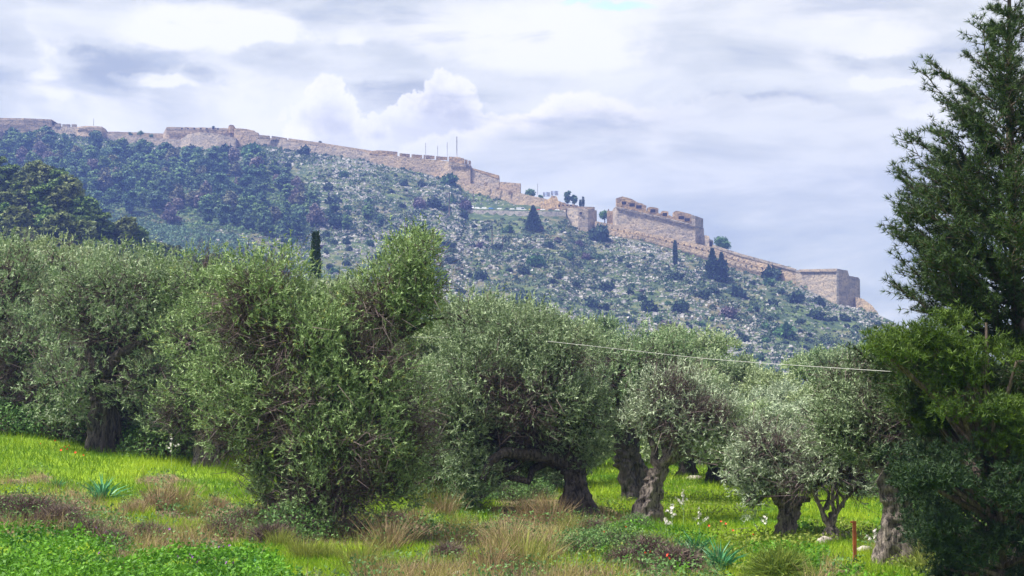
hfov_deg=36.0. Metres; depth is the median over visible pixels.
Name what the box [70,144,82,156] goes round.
pine tree
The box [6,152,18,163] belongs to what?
pine tree
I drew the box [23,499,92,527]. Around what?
dead shrub
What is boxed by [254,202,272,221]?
pine tree
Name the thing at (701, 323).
bush
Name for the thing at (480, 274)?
bush
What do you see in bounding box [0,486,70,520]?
dead shrub
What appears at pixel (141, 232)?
pine tree
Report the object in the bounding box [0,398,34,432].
undergrowth shrub
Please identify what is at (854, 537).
rusty post
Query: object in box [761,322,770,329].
bush
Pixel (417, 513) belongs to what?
grass tuft
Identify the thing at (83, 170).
pine tree
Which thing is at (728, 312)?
bush
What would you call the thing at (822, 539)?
stone
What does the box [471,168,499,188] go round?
stepped wall
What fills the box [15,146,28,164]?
pine tree
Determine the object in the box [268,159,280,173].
pine tree
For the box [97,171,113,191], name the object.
pine tree
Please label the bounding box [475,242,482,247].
bush
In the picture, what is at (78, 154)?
pine tree
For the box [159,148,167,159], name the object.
pine tree
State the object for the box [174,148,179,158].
pine tree
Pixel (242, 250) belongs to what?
pine tree
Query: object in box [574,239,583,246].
bush
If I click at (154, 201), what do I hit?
pine tree
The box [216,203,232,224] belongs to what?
pine tree
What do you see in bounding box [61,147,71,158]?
pine tree
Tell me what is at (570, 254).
bush
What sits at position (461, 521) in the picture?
grass tuft
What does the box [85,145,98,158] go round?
pine tree
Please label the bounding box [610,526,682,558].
dead shrub
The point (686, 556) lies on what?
dead shrub
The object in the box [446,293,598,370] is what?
olive tree
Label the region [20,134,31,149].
pine tree
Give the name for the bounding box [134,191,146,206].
pine tree
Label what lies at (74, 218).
pine tree
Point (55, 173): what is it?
pine tree
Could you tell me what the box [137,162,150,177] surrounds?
pine tree
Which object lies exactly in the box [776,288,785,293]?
bush
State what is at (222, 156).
pine tree
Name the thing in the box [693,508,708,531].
asphodel
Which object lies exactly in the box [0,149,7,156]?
pine tree
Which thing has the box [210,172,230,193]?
pine tree
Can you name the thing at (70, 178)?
pine tree
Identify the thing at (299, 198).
pine tree
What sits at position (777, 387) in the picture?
olive tree
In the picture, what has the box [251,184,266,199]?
pine tree
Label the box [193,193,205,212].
pine tree
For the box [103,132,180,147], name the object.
curtain wall
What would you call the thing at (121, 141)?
pine tree
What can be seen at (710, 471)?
olive tree
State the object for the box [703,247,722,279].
conical tree
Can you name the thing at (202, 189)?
pine tree
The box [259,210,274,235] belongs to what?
pine tree
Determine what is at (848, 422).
olive tree
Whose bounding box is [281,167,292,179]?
pine tree
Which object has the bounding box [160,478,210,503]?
grass tuft
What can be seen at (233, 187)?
pine tree
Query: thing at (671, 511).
asphodel
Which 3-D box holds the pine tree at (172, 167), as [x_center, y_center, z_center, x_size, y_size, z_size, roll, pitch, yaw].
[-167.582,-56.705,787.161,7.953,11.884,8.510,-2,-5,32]
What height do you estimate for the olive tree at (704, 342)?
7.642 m
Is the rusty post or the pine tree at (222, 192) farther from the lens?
the pine tree at (222, 192)
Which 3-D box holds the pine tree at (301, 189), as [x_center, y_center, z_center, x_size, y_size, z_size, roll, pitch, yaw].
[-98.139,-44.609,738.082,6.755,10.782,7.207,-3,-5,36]
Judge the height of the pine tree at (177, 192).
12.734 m
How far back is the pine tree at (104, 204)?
691.93 m
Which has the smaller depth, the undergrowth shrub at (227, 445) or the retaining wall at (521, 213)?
the undergrowth shrub at (227, 445)
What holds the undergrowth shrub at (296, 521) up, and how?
on the ground at (157, 478)
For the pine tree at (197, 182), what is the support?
on the hillside
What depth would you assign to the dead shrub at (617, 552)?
26.54 m
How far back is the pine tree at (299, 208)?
675.97 m
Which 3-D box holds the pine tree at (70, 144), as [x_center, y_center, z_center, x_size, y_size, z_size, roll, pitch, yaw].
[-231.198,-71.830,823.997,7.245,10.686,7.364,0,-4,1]
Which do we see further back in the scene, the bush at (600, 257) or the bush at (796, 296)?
the bush at (600, 257)
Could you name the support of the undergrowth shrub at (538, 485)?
on the ground at (157, 478)
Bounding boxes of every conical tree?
[521,205,542,230]
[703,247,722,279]
[714,251,731,281]
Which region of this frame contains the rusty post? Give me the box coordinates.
[850,521,856,559]
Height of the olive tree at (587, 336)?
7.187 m
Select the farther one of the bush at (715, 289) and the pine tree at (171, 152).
the pine tree at (171, 152)
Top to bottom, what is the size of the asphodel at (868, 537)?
0.457 m
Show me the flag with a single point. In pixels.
(545, 194)
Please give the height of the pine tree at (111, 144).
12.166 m
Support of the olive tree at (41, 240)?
on the ground at (157, 478)
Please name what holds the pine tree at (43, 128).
on the hillside
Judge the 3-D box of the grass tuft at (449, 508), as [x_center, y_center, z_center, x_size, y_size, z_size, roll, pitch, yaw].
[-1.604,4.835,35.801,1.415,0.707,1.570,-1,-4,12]
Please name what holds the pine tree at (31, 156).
on the hillside
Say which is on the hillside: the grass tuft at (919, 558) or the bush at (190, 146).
the bush at (190, 146)
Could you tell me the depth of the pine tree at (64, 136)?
860.35 m
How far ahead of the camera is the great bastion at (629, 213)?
758.89 m
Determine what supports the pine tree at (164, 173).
on the hillside
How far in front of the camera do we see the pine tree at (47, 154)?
781.28 m
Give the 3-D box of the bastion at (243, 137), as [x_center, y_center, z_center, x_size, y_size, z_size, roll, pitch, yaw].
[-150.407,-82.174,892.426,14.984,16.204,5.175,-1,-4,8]
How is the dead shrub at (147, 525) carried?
on the ground at (157, 478)
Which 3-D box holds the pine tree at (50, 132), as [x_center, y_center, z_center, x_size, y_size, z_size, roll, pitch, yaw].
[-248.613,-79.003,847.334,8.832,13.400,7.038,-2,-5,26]
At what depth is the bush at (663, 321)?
577.58 m
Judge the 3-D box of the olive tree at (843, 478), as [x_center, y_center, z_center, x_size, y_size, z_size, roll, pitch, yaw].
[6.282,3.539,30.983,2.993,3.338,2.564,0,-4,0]
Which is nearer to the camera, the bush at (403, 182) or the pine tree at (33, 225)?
the pine tree at (33, 225)
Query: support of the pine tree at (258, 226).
on the hillside
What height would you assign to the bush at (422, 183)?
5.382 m
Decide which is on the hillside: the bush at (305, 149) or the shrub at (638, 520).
the bush at (305, 149)
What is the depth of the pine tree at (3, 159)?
336.21 m
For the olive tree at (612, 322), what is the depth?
89.41 m
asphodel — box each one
[166,433,178,465]
[664,517,672,532]
[665,503,675,525]
[675,489,687,522]
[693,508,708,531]
[866,529,876,543]
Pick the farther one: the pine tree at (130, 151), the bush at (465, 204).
the pine tree at (130, 151)
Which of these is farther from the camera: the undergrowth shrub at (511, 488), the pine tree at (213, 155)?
the pine tree at (213, 155)
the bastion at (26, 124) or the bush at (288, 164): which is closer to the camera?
the bush at (288, 164)
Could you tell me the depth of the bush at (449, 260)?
639.72 m
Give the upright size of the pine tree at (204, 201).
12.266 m
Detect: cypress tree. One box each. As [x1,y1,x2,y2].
[309,231,322,293]
[672,240,677,264]
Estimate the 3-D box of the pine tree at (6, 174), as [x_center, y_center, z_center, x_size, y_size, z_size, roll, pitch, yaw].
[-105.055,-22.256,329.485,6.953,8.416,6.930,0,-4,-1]
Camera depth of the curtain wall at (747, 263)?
735.03 m
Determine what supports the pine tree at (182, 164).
on the hillside
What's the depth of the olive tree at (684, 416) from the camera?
36.46 m
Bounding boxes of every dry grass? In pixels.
[0,463,1023,575]
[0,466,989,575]
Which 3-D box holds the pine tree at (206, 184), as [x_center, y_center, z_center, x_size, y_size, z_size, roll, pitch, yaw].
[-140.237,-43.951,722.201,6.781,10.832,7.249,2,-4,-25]
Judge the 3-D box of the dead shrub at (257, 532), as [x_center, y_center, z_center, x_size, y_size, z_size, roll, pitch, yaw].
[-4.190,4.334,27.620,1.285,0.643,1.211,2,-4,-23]
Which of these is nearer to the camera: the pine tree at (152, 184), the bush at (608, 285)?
the bush at (608, 285)
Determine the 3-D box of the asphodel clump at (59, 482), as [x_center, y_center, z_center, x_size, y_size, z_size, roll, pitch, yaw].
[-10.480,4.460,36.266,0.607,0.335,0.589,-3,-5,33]
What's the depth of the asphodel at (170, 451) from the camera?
42.65 m
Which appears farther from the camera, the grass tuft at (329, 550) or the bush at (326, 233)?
the bush at (326, 233)
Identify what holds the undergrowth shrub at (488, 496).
on the ground at (157, 478)
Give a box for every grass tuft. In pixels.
[100,546,152,568]
[116,494,154,514]
[123,474,209,510]
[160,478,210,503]
[162,491,219,515]
[202,492,231,507]
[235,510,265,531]
[253,525,301,547]
[277,534,333,560]
[305,538,344,558]
[323,528,407,569]
[336,511,435,551]
[398,500,438,523]
[407,480,459,507]
[424,488,470,515]
[434,509,483,532]
[448,532,537,572]
[471,510,548,549]
[472,521,579,567]
[498,490,560,519]
[513,491,582,523]
[519,527,589,560]
[545,506,593,530]
[597,502,613,514]
[894,541,939,571]
[917,539,930,555]
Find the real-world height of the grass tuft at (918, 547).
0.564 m
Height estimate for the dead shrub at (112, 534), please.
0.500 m
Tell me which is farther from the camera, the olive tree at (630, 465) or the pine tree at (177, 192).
the pine tree at (177, 192)
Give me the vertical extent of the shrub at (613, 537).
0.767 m
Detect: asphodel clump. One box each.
[46,478,66,487]
[79,476,131,499]
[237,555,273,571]
[674,528,723,555]
[693,536,747,569]
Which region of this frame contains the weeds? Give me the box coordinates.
[581,462,934,575]
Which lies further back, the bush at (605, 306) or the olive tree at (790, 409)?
the bush at (605, 306)
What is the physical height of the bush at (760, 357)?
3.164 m
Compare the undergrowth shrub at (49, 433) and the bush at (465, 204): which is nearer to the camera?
the undergrowth shrub at (49, 433)
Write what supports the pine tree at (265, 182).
on the hillside
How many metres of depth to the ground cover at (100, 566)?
23.41 m
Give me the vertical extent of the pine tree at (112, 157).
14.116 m
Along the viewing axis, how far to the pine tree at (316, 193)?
709.53 m
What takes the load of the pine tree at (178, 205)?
on the hillside
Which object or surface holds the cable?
attached to the pine tree at (972, 261)
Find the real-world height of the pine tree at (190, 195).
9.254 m
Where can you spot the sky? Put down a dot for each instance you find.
(772, 124)
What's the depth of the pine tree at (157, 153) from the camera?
824.15 m
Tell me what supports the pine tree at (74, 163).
on the hillside
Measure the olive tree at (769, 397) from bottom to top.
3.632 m
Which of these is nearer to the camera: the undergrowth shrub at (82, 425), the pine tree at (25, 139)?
the undergrowth shrub at (82, 425)
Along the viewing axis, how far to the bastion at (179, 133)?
900.23 m
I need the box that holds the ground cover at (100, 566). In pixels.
[0,473,901,575]
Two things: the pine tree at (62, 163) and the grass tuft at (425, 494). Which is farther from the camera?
the pine tree at (62, 163)
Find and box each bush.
[5,128,20,134]
[185,143,203,151]
[218,143,232,154]
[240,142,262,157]
[283,161,291,166]
[288,237,296,242]
[297,144,310,154]
[321,182,333,190]
[321,230,330,236]
[324,194,342,204]
[329,267,338,272]
[338,170,348,177]
[341,260,349,265]
[342,238,350,244]
[343,204,352,209]
[363,196,372,201]
[365,239,374,246]
[399,178,408,185]
[413,197,425,208]
[417,180,426,186]
[425,196,442,207]
[440,172,458,185]
[440,205,451,210]
[441,240,456,247]
[445,256,458,263]
[455,288,466,293]
[459,198,472,209]
[459,209,468,218]
[472,270,489,280]
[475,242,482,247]
[491,242,502,249]
[501,224,513,232]
[509,292,526,304]
[516,264,531,274]
[525,254,547,266]
[542,240,555,247]
[548,278,556,283]
[555,273,562,278]
[564,251,573,259]
[572,280,580,286]
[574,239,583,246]
[581,252,589,259]
[583,295,598,307]
[588,222,611,241]
[594,254,605,259]
[598,280,615,290]
[599,303,609,310]
[625,317,635,322]
[636,294,645,300]
[640,297,657,311]
[653,315,664,323]
[656,320,673,329]
[666,271,684,279]
[671,297,689,312]
[694,288,709,298]
[698,321,705,325]
[708,286,719,293]
[717,305,736,317]
[726,284,747,298]
[736,537,826,575]
[738,332,749,341]
[752,305,760,311]
[757,355,764,360]
[760,264,781,280]
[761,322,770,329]
[761,336,769,342]
[762,276,775,285]
[764,315,771,320]
[766,298,778,305]
[772,321,797,337]
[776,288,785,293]
[785,288,806,303]
[795,318,805,323]
[805,309,825,318]
[814,295,825,306]
[821,316,832,321]
[839,313,850,321]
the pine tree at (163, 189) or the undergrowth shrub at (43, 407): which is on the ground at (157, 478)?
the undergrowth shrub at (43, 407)
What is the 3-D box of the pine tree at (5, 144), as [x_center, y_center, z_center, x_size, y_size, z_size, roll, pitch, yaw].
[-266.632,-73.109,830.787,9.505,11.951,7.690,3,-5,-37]
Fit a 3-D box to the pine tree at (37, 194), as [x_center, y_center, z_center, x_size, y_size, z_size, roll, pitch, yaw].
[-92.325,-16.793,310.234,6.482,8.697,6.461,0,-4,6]
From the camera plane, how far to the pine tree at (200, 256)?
312.34 m
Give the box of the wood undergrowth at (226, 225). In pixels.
[5,140,313,238]
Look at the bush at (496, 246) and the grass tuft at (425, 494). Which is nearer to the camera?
the grass tuft at (425, 494)
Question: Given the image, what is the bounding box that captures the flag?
[543,192,549,196]
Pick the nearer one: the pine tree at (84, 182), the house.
the pine tree at (84, 182)
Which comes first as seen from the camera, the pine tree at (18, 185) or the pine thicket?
the pine thicket
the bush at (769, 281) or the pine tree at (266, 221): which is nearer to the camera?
the pine tree at (266, 221)
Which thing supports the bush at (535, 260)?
on the hillside
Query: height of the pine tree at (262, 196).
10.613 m
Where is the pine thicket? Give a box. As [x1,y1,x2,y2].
[872,430,1023,575]
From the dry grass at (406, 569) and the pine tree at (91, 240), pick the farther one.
the pine tree at (91, 240)
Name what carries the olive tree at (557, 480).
on the ground at (157, 478)
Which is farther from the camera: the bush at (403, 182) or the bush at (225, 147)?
the bush at (225, 147)
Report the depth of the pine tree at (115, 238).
315.63 m
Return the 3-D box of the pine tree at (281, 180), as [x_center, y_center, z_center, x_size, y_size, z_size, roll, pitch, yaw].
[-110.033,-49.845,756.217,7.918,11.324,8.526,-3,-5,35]
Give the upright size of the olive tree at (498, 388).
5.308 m
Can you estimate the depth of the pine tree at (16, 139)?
841.36 m
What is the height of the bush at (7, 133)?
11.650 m
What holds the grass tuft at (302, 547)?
on the ground at (157, 478)
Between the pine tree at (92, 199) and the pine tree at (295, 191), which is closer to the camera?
the pine tree at (92, 199)
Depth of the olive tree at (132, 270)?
83.33 m
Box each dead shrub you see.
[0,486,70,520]
[0,490,40,513]
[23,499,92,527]
[52,512,113,536]
[89,525,136,543]
[122,516,174,539]
[200,512,250,536]
[223,507,268,525]
[238,519,305,542]
[331,515,387,542]
[379,507,411,524]
[424,539,469,559]
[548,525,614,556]
[573,514,615,531]
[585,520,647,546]
[595,540,655,568]
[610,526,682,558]
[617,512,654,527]
[647,541,705,568]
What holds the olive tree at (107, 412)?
on the ground at (157, 478)
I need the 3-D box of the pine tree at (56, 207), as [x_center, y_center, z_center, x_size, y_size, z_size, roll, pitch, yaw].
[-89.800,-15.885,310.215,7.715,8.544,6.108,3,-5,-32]
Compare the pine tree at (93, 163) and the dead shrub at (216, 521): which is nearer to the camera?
the dead shrub at (216, 521)
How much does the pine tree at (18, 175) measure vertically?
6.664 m
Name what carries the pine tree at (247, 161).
on the hillside
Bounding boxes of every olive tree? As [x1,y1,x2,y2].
[0,225,117,406]
[0,226,88,412]
[0,232,82,353]
[0,286,73,393]
[2,224,200,452]
[20,228,104,389]
[49,238,135,400]
[74,241,153,405]
[93,258,222,413]
[116,303,220,418]
[134,237,244,466]
[176,212,475,536]
[182,275,299,425]
[298,256,365,425]
[305,277,421,433]
[369,320,466,437]
[377,354,487,484]
[403,275,628,516]
[415,280,521,429]
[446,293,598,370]
[447,334,540,432]
[471,289,548,322]
[474,421,580,488]
[546,353,615,480]
[547,303,642,466]
[559,309,626,440]
[570,308,720,500]
[607,348,768,522]
[633,316,742,362]
[633,358,735,477]
[643,327,691,460]
[646,347,763,467]
[654,380,744,482]
[684,385,791,486]
[701,389,778,488]
[704,403,822,538]
[719,355,811,400]
[721,360,764,392]
[747,378,820,405]
[750,394,831,496]
[762,410,880,541]
[780,343,846,385]
[782,379,883,486]
[790,338,1010,565]
[797,339,874,383]
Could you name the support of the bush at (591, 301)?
on the hillside
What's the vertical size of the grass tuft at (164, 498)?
0.777 m
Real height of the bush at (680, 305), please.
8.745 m
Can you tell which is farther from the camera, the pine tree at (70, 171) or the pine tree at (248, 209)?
the pine tree at (70, 171)
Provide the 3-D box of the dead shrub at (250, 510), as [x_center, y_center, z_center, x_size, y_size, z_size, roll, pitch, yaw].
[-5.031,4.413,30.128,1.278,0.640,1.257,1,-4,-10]
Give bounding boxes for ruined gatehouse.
[541,196,577,209]
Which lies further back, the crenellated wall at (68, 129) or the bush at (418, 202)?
the crenellated wall at (68, 129)
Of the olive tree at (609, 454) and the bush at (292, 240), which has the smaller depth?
the olive tree at (609, 454)
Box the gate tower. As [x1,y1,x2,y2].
[704,235,712,246]
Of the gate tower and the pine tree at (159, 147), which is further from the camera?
the pine tree at (159, 147)
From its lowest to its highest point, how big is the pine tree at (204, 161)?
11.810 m
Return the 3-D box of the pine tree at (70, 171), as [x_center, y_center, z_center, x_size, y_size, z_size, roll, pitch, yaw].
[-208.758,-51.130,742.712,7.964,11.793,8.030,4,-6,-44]
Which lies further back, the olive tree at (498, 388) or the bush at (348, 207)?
the bush at (348, 207)
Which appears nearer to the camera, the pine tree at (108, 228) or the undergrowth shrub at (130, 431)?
the undergrowth shrub at (130, 431)
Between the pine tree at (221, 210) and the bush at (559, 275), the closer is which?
the bush at (559, 275)
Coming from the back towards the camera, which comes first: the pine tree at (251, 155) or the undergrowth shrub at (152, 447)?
the pine tree at (251, 155)
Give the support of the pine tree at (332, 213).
on the hillside
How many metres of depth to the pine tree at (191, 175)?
765.67 m
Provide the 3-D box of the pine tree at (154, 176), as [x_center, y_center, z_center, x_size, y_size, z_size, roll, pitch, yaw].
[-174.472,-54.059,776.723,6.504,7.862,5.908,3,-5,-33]
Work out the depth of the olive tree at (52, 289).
76.03 m
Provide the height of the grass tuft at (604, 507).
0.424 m
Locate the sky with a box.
[0,0,1023,358]
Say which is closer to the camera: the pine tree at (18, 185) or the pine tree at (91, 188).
the pine tree at (18, 185)
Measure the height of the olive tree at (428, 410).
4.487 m
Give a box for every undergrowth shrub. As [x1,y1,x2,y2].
[0,392,44,430]
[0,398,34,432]
[2,402,65,433]
[7,400,72,435]
[28,408,85,440]
[45,405,127,441]
[56,405,138,441]
[76,410,158,441]
[114,417,193,459]
[115,419,159,449]
[151,434,236,457]
[181,423,253,455]
[246,499,340,540]
[418,477,498,502]
[488,478,533,500]
[497,469,550,489]
[516,478,559,498]
[539,477,564,492]
[841,471,879,500]
[915,509,1010,552]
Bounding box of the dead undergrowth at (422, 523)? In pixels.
[0,467,982,575]
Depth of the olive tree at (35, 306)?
57.80 m
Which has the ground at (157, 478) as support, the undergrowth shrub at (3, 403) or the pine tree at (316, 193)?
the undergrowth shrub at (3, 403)
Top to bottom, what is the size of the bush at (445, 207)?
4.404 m
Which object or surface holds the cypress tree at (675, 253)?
on the hillside
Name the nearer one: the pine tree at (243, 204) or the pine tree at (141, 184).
the pine tree at (243, 204)
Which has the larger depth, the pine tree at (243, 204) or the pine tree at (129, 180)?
the pine tree at (129, 180)
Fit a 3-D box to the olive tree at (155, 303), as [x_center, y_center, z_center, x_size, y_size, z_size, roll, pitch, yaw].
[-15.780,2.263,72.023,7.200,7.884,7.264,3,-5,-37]
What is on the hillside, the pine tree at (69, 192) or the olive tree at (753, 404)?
the pine tree at (69, 192)
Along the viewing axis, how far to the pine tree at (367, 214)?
697.70 m
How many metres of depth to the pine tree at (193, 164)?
795.94 m
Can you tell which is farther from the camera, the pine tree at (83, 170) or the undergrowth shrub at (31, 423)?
the pine tree at (83, 170)
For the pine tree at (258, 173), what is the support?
on the hillside
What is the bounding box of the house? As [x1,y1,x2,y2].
[607,209,612,223]
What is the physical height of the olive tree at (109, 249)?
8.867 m
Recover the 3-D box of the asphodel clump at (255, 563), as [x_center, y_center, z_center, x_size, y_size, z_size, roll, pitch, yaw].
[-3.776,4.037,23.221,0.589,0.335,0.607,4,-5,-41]
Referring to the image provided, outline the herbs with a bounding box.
[0,463,1023,575]
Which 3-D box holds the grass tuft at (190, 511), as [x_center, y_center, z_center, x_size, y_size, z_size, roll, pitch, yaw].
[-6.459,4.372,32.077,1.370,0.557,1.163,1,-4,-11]
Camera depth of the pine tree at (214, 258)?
309.41 m
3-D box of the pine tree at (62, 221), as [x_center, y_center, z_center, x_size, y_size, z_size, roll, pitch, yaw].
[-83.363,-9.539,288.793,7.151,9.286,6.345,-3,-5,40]
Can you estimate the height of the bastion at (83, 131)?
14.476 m
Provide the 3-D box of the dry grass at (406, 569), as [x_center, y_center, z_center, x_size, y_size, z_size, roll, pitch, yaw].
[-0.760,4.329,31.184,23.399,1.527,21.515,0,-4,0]
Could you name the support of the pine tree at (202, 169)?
on the hillside
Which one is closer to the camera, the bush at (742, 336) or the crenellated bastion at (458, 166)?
the bush at (742, 336)
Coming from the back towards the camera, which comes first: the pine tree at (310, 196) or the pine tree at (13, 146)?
the pine tree at (13, 146)
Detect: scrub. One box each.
[4,132,897,385]
[103,210,256,267]
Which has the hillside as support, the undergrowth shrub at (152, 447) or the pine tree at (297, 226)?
the pine tree at (297, 226)
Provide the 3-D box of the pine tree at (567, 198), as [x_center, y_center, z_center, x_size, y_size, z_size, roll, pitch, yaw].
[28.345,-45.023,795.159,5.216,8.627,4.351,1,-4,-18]
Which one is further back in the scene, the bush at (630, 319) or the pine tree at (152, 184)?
the pine tree at (152, 184)
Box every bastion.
[0,118,56,132]
[77,126,107,137]
[163,125,254,139]
[180,132,237,149]
[234,129,258,146]
[370,150,471,183]
[561,206,596,231]
[612,196,703,244]
[796,269,859,306]
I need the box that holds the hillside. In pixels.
[4,134,999,423]
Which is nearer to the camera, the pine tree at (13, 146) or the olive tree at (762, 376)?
the olive tree at (762, 376)
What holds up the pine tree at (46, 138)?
on the hillside
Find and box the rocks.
[59,135,894,383]
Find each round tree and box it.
[525,188,535,195]
[599,209,606,222]
[714,236,730,248]
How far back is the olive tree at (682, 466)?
57.45 m
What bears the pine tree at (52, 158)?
on the hillside
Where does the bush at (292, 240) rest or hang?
on the hillside
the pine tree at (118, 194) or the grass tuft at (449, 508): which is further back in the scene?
the pine tree at (118, 194)
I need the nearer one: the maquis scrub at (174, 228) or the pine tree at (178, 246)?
the pine tree at (178, 246)
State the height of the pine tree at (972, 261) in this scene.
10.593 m
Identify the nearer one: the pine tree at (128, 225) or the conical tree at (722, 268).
the pine tree at (128, 225)
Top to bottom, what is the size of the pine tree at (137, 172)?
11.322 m
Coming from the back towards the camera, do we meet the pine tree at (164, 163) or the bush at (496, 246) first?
the pine tree at (164, 163)
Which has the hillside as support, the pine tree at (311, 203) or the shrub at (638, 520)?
the pine tree at (311, 203)
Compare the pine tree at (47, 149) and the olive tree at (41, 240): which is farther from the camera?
the pine tree at (47, 149)
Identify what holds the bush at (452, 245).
on the hillside
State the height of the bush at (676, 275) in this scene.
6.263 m
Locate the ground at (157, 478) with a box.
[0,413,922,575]
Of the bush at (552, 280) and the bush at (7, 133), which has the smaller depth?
the bush at (552, 280)
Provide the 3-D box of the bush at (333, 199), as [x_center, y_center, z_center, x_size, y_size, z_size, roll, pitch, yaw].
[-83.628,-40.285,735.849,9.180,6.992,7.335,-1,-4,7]
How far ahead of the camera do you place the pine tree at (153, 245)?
296.97 m
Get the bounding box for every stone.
[816,536,831,543]
[858,545,871,551]
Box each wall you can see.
[51,123,76,136]
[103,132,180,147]
[256,135,370,160]
[428,174,546,206]
[465,209,565,216]
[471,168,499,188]
[500,182,520,192]
[595,221,795,283]
[855,297,876,312]
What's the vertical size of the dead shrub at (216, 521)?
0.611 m
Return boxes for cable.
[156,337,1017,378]
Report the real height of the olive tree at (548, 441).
6.445 m
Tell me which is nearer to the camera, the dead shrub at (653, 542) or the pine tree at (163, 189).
the dead shrub at (653, 542)
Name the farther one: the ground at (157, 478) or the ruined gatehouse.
the ruined gatehouse
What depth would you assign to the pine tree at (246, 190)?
721.12 m
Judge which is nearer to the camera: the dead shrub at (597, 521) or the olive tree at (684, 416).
the dead shrub at (597, 521)
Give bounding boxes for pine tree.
[0,138,13,152]
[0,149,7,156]
[0,156,7,183]
[0,163,24,191]
[0,191,18,206]
[0,202,9,233]
[0,204,32,238]
[5,157,14,165]
[6,131,21,138]
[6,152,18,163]
[7,127,16,135]
[7,170,27,191]
[7,226,41,245]
[9,137,20,142]
[9,140,16,152]
[9,179,26,205]
[14,174,41,208]
[15,143,25,148]
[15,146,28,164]
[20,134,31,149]
[21,159,43,178]
[23,130,34,145]
[24,151,37,162]
[26,182,58,214]
[26,211,40,233]
[31,140,46,153]
[32,129,39,142]
[32,205,56,235]
[34,131,46,142]
[36,163,57,191]
[36,185,71,215]
[37,125,50,131]
[38,210,76,247]
[42,134,54,148]
[43,143,52,151]
[43,151,54,159]
[43,156,56,164]
[46,129,58,142]
[46,167,68,186]
[47,160,58,168]
[53,139,66,154]
[55,149,62,157]
[56,181,84,212]
[58,158,69,168]
[58,173,85,195]
[61,133,69,143]
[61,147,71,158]
[65,167,76,176]
[67,165,76,175]
[68,141,73,148]
[68,195,98,226]
[69,160,78,173]
[69,214,82,243]
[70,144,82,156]
[73,218,98,247]
[74,150,83,161]
[77,162,90,177]
[78,157,87,164]
[78,176,87,189]
[82,238,99,246]
[84,194,99,206]
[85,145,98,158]
[85,183,95,195]
[86,158,98,170]
[86,169,100,180]
[87,130,102,150]
[88,176,100,189]
[88,205,101,227]
[91,189,104,202]
[94,211,116,241]
[97,154,111,169]
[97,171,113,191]
[99,149,107,154]
[99,196,110,210]
[105,187,115,202]
[107,140,120,150]
[107,221,120,245]
[108,153,119,165]
[109,146,125,161]
[109,159,119,171]
[109,171,123,188]
[111,189,122,201]
[112,184,120,192]
[114,137,128,152]
[114,215,138,247]
[119,164,135,185]
[120,170,136,190]
[121,189,141,213]
[124,145,135,157]
[129,160,140,169]
[130,153,139,162]
[134,169,141,182]
[134,177,148,199]
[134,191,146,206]
[134,226,150,251]
[135,138,146,152]
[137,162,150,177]
[138,152,147,163]
[138,165,152,181]
[141,141,154,154]
[144,154,158,170]
[144,190,162,211]
[144,242,162,260]
[145,180,158,191]
[149,149,162,160]
[151,164,161,174]
[152,171,160,179]
[155,144,164,149]
[157,177,166,186]
[157,185,168,198]
[157,242,172,256]
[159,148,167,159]
[159,159,171,170]
[160,141,172,152]
[160,194,172,209]
[160,202,182,224]
[161,171,174,179]
[163,147,175,161]
[165,174,178,195]
[167,245,183,261]
[169,163,182,175]
[169,183,186,203]
[170,156,181,165]
[171,198,183,210]
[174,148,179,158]
[174,167,187,185]
[177,147,192,163]
[177,161,186,169]
[184,168,196,185]
[185,159,199,170]
[185,189,196,206]
[188,175,203,194]
[190,149,201,164]
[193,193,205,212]
[195,165,206,176]
[196,185,210,199]
[197,193,213,210]
[197,255,208,264]
[199,156,211,172]
[201,173,210,185]
[201,206,215,224]
[202,181,212,194]
[206,145,219,163]
[206,150,220,166]
[206,173,220,192]
[206,253,222,268]
[209,162,222,174]
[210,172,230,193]
[211,192,220,207]
[214,196,229,212]
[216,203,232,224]
[217,152,228,165]
[218,185,228,195]
[219,161,228,173]
[222,189,239,217]
[227,147,240,164]
[227,161,242,176]
[227,182,238,194]
[230,206,243,223]
[235,177,244,190]
[235,245,243,259]
[236,193,253,215]
[240,165,255,189]
[241,156,250,172]
[241,187,251,195]
[241,211,255,229]
[243,205,252,218]
[244,153,254,160]
[247,176,262,196]
[248,195,256,204]
[249,156,263,168]
[250,202,258,220]
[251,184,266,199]
[253,151,269,167]
[254,169,264,180]
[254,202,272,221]
[255,218,263,232]
[256,191,271,207]
[259,168,270,189]
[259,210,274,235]
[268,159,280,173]
[270,206,281,223]
[273,173,290,190]
[276,216,294,236]
[280,199,290,215]
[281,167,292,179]
[281,211,291,222]
[282,183,295,198]
[288,188,298,204]
[288,218,306,236]
[289,203,300,213]
[290,175,302,188]
[290,205,304,219]
[291,211,305,228]
[292,193,306,204]
[297,182,307,193]
[300,192,319,214]
[304,199,321,215]
[306,202,327,226]
[307,191,320,205]
[324,202,344,228]
[341,213,352,231]
[362,204,374,222]
[376,214,383,226]
[564,191,572,203]
[571,194,577,204]
[835,0,1023,568]
[856,298,1023,575]
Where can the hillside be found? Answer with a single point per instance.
(478, 286)
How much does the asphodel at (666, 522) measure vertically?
0.376 m
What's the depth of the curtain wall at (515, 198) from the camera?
819.33 m
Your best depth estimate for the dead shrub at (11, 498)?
29.28 m
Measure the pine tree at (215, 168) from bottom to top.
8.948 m
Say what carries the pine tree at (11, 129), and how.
on the hillside
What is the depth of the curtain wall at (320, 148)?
872.24 m

